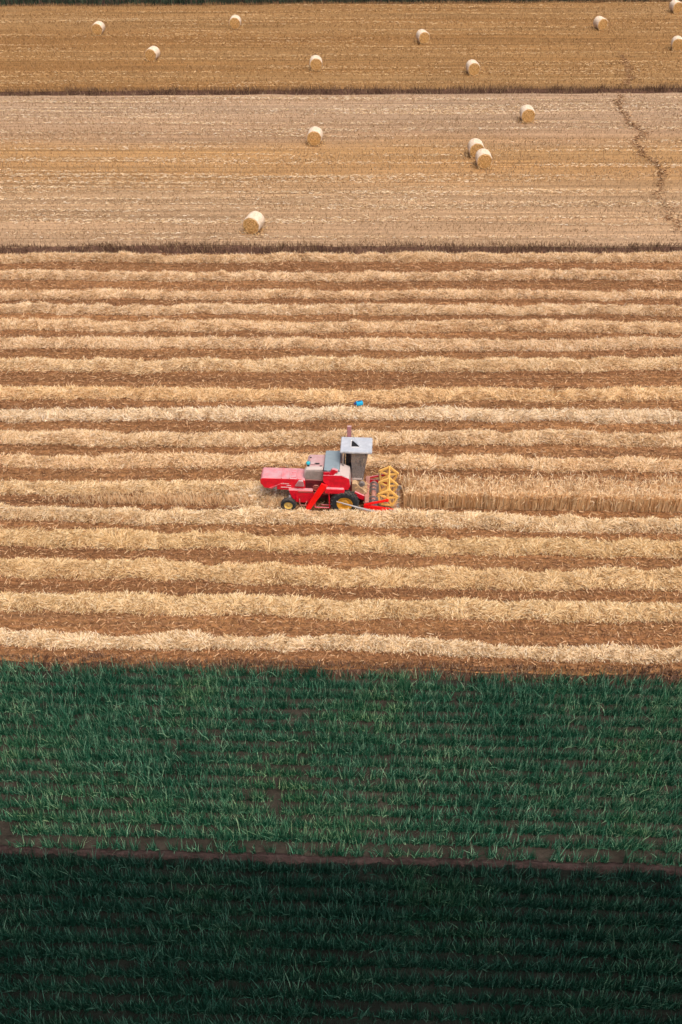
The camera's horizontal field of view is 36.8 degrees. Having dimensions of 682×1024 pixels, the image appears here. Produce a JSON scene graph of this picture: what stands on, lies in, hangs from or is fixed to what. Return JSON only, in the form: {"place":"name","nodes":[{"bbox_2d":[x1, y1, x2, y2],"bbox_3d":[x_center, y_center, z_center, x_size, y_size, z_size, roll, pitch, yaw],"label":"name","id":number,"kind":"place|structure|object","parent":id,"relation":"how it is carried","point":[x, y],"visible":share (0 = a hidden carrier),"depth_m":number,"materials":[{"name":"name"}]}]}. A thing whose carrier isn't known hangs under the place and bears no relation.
{"place":"outdoors","nodes":[
{"label":"outdoors","id":0,"kind":"place"},
{"bbox_2d":[0,0,680,6],"bbox_3d":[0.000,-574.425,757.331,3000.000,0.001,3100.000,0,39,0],"label":"ground","id":1,"kind":"structure","parent":0,"point":[496,1],"depth_m":130.65,"materials":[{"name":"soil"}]},
{"bbox_2d":[0,0,681,6],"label":"crop plants","id":2,"kind":"object","parent":1,"relation":"on","point":[70,3],"visible":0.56,"depth_m":128.76,"materials":[{"name":"plant"}]},
{"bbox_2d":[0,91,681,247],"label":"stubble field","id":3,"kind":"structure","parent":0,"point":[235,213],"depth_m":84.25,"materials":[{"name":"beige plant"}]},
{"bbox_2d":[239,211,267,235],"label":"straw bale","id":4,"kind":"object","parent":3,"relation":"on","point":[253,222],"visible":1,"depth_m":74.07},
{"bbox_2d":[305,126,324,145],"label":"straw bale","id":5,"kind":"object","parent":3,"relation":"on","point":[314,135],"visible":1,"depth_m":88.16},
{"bbox_2d":[0,95,681,239],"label":"scattered straw","id":6,"kind":"object","parent":3,"relation":"on","point":[279,175],"visible":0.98,"depth_m":82.89,"materials":[{"name":"beige plant"}]},
{"bbox_2d":[466,138,484,158],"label":"straw bale","id":7,"kind":"object","parent":3,"relation":"on","point":[475,145],"visible":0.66,"depth_m":85.81},
{"bbox_2d":[473,148,493,169],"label":"straw bale","id":8,"kind":"object","parent":3,"relation":"on","point":[483,157],"visible":1,"depth_m":83.97},
{"bbox_2d":[517,105,536,123],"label":"straw bale","id":9,"kind":"object","parent":3,"relation":"on","point":[527,113],"visible":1,"depth_m":92.71},
{"bbox_2d":[613,54,681,231],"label":"trampled stubble","id":10,"kind":"object","parent":3,"relation":"on","point":[635,138],"visible":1,"depth_m":88.76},
{"bbox_2d":[0,252,681,677],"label":"stubble field","id":11,"kind":"structure","parent":0,"point":[374,561],"depth_m":53.50,"materials":[{"name":"beige plant"}]},
{"bbox_2d":[0,477,270,497],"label":"straw windrow","id":12,"kind":"object","parent":11,"relation":"on","point":[12,487],"visible":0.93,"depth_m":50.78,"materials":[{"name":"beige plant"}]},
{"bbox_2d":[40,490,298,506],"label":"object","id":13,"kind":"object","parent":11,"relation":"on","point":[197,499],"visible":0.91,"depth_m":50.06,"materials":[{"name":"beige plant"}]},
{"bbox_2d":[208,479,324,510],"bbox_3d":[-3.777,-0.794,50.205,5.980,0.704,3.581,0,39,0],"label":"thrown straw","id":14,"kind":"object","parent":11,"relation":"on","point":[263,492],"visible":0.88,"depth_m":50.14,"materials":[{"name":"beige plant"}]},
{"bbox_2d":[260,425,404,512],"bbox_3d":[-0.377,-1.990,49.157,6.995,3.756,2.637,2,39,2],"label":"combine harvester","id":15,"kind":"object","parent":11,"relation":"on","point":[336,479],"visible":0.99,"depth_m":49.15,"materials":[{"name":"red paint"}]},
{"bbox_2d":[0,555,681,592],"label":"straw windrow","id":16,"kind":"object","parent":11,"relation":"on","point":[434,576],"visible":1,"depth_m":45.70,"materials":[{"name":"beige plant"}]},
{"bbox_2d":[0,589,681,625],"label":"straw windrow","id":17,"kind":"object","parent":11,"relation":"on","point":[459,608],"visible":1,"depth_m":44.17,"materials":[{"name":"beige plant"}]},
{"bbox_2d":[0,524,681,559],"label":"straw windrow","id":18,"kind":"object","parent":11,"relation":"on","point":[151,540],"visible":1,"depth_m":47.53,"materials":[{"name":"beige plant"}]},
{"bbox_2d":[0,503,681,535],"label":"straw windrow","id":19,"kind":"object","parent":11,"relation":"on","point":[400,517],"visible":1,"depth_m":48.81,"materials":[{"name":"beige plant"}]},
{"bbox_2d":[0,627,681,664],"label":"straw windrow","id":20,"kind":"object","parent":11,"relation":"on","point":[195,640],"visible":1,"depth_m":42.55,"materials":[{"name":"beige plant"}]},
{"bbox_2d":[0,427,681,449],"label":"straw windrow","id":21,"kind":"object","parent":11,"relation":"on","point":[89,437],"visible":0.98,"depth_m":54.01,"materials":[{"name":"beige plant"}]},
{"bbox_2d":[0,354,681,375],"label":"straw windrow","id":22,"kind":"object","parent":11,"relation":"on","point":[321,363],"visible":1,"depth_m":59.81,"materials":[{"name":"beige plant"}]},
{"bbox_2d":[0,403,681,425],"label":"straw windrow","id":23,"kind":"object","parent":11,"relation":"on","point":[221,413],"visible":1,"depth_m":55.85,"materials":[{"name":"beige plant"}]},
{"bbox_2d":[354,400,362,405],"bbox_3d":[0.957,-6.026,56.467,0.505,0.288,0.260,-9,40,-11],"label":"plastic canister","id":24,"kind":"object","parent":23,"relation":"on","point":[358,403],"visible":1,"depth_m":56.41,"materials":[{"name":"blue plastic"}]},
{"bbox_2d":[0,383,681,404],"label":"straw windrow","id":25,"kind":"object","parent":11,"relation":"on","point":[428,395],"visible":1,"depth_m":57.43,"materials":[{"name":"beige plant"}]},
{"bbox_2d":[0,448,681,473],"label":"straw windrow","id":26,"kind":"object","parent":11,"relation":"on","point":[403,460],"visible":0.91,"depth_m":52.48,"materials":[{"name":"beige plant"}]},
{"bbox_2d":[0,333,681,352],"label":"straw windrow","id":27,"kind":"object","parent":11,"relation":"on","point":[374,343],"visible":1,"depth_m":61.85,"materials":[{"name":"beige plant"}]},
{"bbox_2d":[0,317,681,335],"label":"straw windrow","id":28,"kind":"object","parent":11,"relation":"on","point":[411,326],"visible":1,"depth_m":63.45,"materials":[{"name":"beige plant"}]},
{"bbox_2d":[0,300,681,316],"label":"straw windrow","id":29,"kind":"object","parent":11,"relation":"on","point":[387,309],"visible":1,"depth_m":65.11,"materials":[{"name":"beige plant"}]},
{"bbox_2d":[0,267,681,282],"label":"straw windrow","id":30,"kind":"object","parent":11,"relation":"on","point":[371,275],"visible":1,"depth_m":68.82,"materials":[{"name":"beige plant"}]},
{"bbox_2d":[0,250,681,264],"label":"straw windrow","id":31,"kind":"object","parent":11,"relation":"on","point":[430,256],"visible":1,"depth_m":71.02,"materials":[{"name":"beige plant"}]},
{"bbox_2d":[0,287,681,301],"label":"straw windrow","id":32,"kind":"object","parent":11,"relation":"on","point":[153,294],"visible":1,"depth_m":66.80,"materials":[{"name":"beige plant"}]},
{"bbox_2d":[0,650,681,685],"bbox_3d":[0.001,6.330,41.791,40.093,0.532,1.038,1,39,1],"label":"margin grass","id":33,"kind":"structure","parent":11,"relation":"on","point":[645,672],"depth_m":41.83,"materials":[{"name":"plant"}]},
{"bbox_2d":[0,252,681,672],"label":"chaff","id":34,"kind":"object","parent":11,"relation":"on","point":[202,556],"visible":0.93,"depth_m":53.42,"materials":[{"name":"beige plant"}]},
{"bbox_2d":[0,259,681,648],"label":"scattered straw","id":35,"kind":"object","parent":11,"relation":"on","point":[316,451],"visible":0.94,"depth_m":54.79,"materials":[{"name":"beige plant"}]},
{"bbox_2d":[399,470,681,512],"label":"wheat strip","id":36,"kind":"object","parent":11,"relation":"on","point":[575,498],"visible":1,"depth_m":49.52,"materials":[{"name":"beige plant"}]},
{"bbox_2d":[0,0,681,91],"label":"stubble field","id":37,"kind":"structure","parent":0,"point":[5,28],"depth_m":112.82,"materials":[{"name":"beige plant"}]},
{"bbox_2d":[91,21,106,35],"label":"straw bale","id":38,"kind":"object","parent":37,"relation":"on","point":[98,27],"visible":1,"depth_m":115.61},
{"bbox_2d":[145,46,161,61],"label":"straw bale","id":39,"kind":"object","parent":37,"relation":"on","point":[152,53],"visible":1,"depth_m":107.71},
{"bbox_2d":[228,15,242,29],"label":"straw bale","id":40,"kind":"object","parent":37,"relation":"on","point":[235,22],"visible":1,"depth_m":117.70},
{"bbox_2d":[308,55,325,71],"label":"straw bale","id":41,"kind":"object","parent":37,"relation":"on","point":[315,63],"visible":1,"depth_m":105.03},
{"bbox_2d":[0,1,681,86],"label":"scattered straw","id":42,"kind":"object","parent":37,"relation":"on","point":[353,43],"visible":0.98,"depth_m":112.27,"materials":[{"name":"beige plant"}]},
{"bbox_2d":[415,29,429,44],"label":"straw bale","id":43,"kind":"object","parent":37,"relation":"on","point":[422,36],"visible":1,"depth_m":112.90},
{"bbox_2d":[465,59,479,76],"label":"straw bale","id":44,"kind":"object","parent":37,"relation":"on","point":[472,67],"visible":1,"depth_m":103.81},
{"bbox_2d":[593,16,608,30],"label":"straw bale","id":45,"kind":"object","parent":37,"relation":"on","point":[600,23],"visible":1,"depth_m":117.34},
{"bbox_2d":[668,0,681,13],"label":"straw bale","id":46,"kind":"object","parent":37,"relation":"on","point":[675,6],"visible":1,"depth_m":123.40},
{"bbox_2d":[669,36,681,50],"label":"straw bale","id":47,"kind":"object","parent":37,"relation":"on","point":[676,43],"visible":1,"depth_m":110.83},
{"bbox_2d":[0,670,681,867],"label":"crop soil","id":48,"kind":"structure","parent":0,"point":[542,854],"depth_m":37.85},
{"bbox_2d":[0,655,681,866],"bbox_3d":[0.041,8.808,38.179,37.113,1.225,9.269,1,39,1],"label":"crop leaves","id":49,"kind":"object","parent":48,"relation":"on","point":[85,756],"visible":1,"depth_m":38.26,"materials":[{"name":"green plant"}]},
{"bbox_2d":[0,863,681,1023],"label":"crop soil","id":50,"kind":"structure","parent":0,"point":[375,1004],"depth_m":32.80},
{"bbox_2d":[0,843,681,1023],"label":"crop leaves","id":51,"kind":"object","parent":50,"relation":"on","point":[162,972],"visible":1,"depth_m":32.90,"materials":[{"name":"green plant"}]},
{"bbox_2d":[0,844,681,875],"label":"earth path","id":52,"kind":"structure","parent":0,"point":[291,858],"depth_m":35.21,"materials":[{"name":"brown soil"}]},
{"bbox_2d":[0,239,681,253],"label":"field bank","id":53,"kind":"structure","parent":0,"point":[136,248],"depth_m":72.75,"materials":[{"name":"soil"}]},
{"bbox_2d":[0,853,681,884],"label":"field bank","id":54,"kind":"structure","parent":0,"point":[471,868],"depth_m":35.09,"materials":[{"name":"soil"}]},
{"bbox_2d":[0,82,681,95],"bbox_3d":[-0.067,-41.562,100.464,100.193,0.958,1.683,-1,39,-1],"label":"margin grass","id":55,"kind":"structure","parent":0,"point":[304,88],"depth_m":100.55,"materials":[{"name":"plant"}]}
]}

